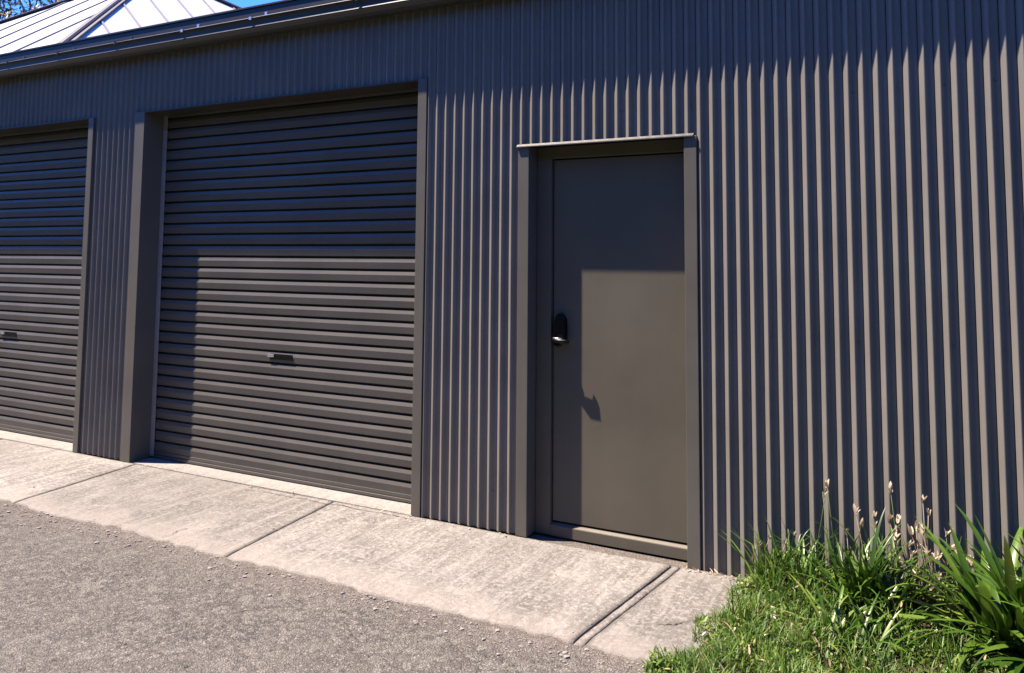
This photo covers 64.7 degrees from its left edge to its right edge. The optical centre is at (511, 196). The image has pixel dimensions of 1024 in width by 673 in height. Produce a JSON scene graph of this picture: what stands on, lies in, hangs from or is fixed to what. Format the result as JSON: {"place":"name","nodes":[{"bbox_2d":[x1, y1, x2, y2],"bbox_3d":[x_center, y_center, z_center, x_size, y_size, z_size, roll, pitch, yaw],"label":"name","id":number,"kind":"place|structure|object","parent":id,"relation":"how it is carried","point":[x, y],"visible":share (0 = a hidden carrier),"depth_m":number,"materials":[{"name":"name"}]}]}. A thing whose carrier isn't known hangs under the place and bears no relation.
{"place":"outdoors","nodes":[
{"label":"outdoors","id":0,"kind":"place"},
{"bbox_2d":[0,0,241,53],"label":"neighbour house","id":1,"kind":"structure","parent":0,"point":[61,21],"depth_m":13.96,"materials":[{"name":"white paint"}]},
{"bbox_2d":[0,0,279,18],"label":"sky","id":2,"kind":"structure","parent":0,"point":[242,3],"materials":[{"name":"blue"}]},
{"bbox_2d":[0,430,410,515],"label":"garage floor","id":3,"kind":"structure","parent":0,"point":[383,504],"depth_m":5.60,"materials":[{"name":"concrete"}]},
{"bbox_2d":[0,452,704,672],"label":"road","id":4,"kind":"structure","parent":0,"point":[74,602],"depth_m":3.46,"materials":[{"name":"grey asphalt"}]},
{"bbox_2d":[0,0,61,19],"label":"gum tree","id":5,"kind":"object","parent":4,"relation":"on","point":[11,9],"depth_m":22.90,"materials":[{"name":"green plant"}]},
{"bbox_2d":[0,0,1023,598],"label":"garage building","id":6,"kind":"structure","parent":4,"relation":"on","point":[692,282],"depth_m":4.61,"materials":[{"name":"paint"}]},
{"bbox_2d":[0,125,88,442],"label":"roller door","id":7,"kind":"structure","parent":6,"relation":"in","point":[43,172],"depth_m":7.05,"materials":[{"name":"paint"}]},
{"bbox_2d":[150,89,417,502],"bbox_3d":[-1.638,0.530,5.758,2.537,2.885,0.062,-2,-5,28],"label":"roller door","id":8,"kind":"structure","parent":6,"relation":"in","point":[285,336],"depth_m":5.69,"materials":[{"name":"paint"}]},
{"bbox_2d":[551,153,686,542],"bbox_3d":[0.578,0.796,4.439,0.792,2.044,0.125,-2,-5,28],"label":"door","id":9,"kind":"structure","parent":6,"relation":"in","point":[620,456],"depth_m":4.45,"materials":[{"name":"paint"}]},
{"bbox_2d":[0,439,751,671],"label":"pavement","id":10,"kind":"structure","parent":0,"point":[248,519],"depth_m":4.25,"materials":[{"name":"concrete"}]},
{"bbox_2d":[145,465,1023,672],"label":"leaf litter","id":11,"kind":"object","parent":10,"relation":"on","point":[818,645],"visible":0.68,"depth_m":3.15,"materials":[{"name":"brown plant"}]},
{"bbox_2d":[636,524,1023,672],"bbox_3d":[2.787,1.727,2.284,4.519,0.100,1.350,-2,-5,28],"label":"verge","id":12,"kind":"structure","parent":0,"point":[898,655],"depth_m":3.15,"materials":[{"name":"green plant"}]},
{"bbox_2d":[751,529,799,577],"bbox_3d":[1.235,1.693,3.777,0.218,0.260,0.142,-2,-5,28],"label":"dried flower","id":13,"kind":"object","parent":12,"relation":"on","point":[769,536],"visible":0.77,"depth_m":3.79,"materials":[{"name":"beige plant"}]},
{"bbox_2d":[717,518,840,594],"bbox_3d":[1.297,1.665,3.694,0.612,0.321,0.568,1,-5,-1],"label":"lily clump","id":14,"kind":"object","parent":12,"relation":"on","point":[784,565],"visible":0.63,"depth_m":3.73,"materials":[{"name":"green plant"}]},
{"bbox_2d":[786,573,949,672],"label":"lily clump","id":15,"kind":"object","parent":12,"relation":"on","point":[836,614],"visible":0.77,"depth_m":3.18,"materials":[{"name":"green plant"}]},
{"bbox_2d":[816,479,930,602],"bbox_3d":[1.614,1.542,3.630,0.490,0.523,0.135,-2,-5,28],"label":"dried flower","id":16,"kind":"object","parent":12,"relation":"on","point":[890,490],"visible":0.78,"depth_m":3.62,"materials":[{"name":"beige plant"}]},
{"bbox_2d":[770,507,987,637],"bbox_3d":[1.569,1.580,3.466,0.818,0.440,0.803,1,-5,-9],"label":"lily clump","id":17,"kind":"object","parent":12,"relation":"on","point":[864,581],"visible":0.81,"depth_m":3.43,"materials":[{"name":"green plant"}]},
{"bbox_2d":[867,513,1020,615],"bbox_3d":[1.807,1.589,3.401,0.569,0.416,0.213,-2,-5,28],"label":"dried flower","id":18,"kind":"object","parent":12,"relation":"on","point":[926,551],"visible":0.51,"depth_m":3.44,"materials":[{"name":"beige plant"}]},
{"bbox_2d":[869,503,1023,672],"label":"agapanthus","id":19,"kind":"object","parent":12,"relation":"on","point":[1002,623],"visible":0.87,"depth_m":3.16,"materials":[{"name":"green plant"}]},
{"bbox_2d":[955,532,1023,671],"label":"agapanthus","id":20,"kind":"object","parent":12,"relation":"on","point":[991,583],"visible":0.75,"depth_m":2.96,"materials":[{"name":"green plant"}]},
{"bbox_2d":[964,536,1023,570],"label":"agapanthus","id":21,"kind":"object","parent":12,"relation":"on","point":[1001,560],"visible":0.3,"depth_m":3.34,"materials":[{"name":"green plant"}]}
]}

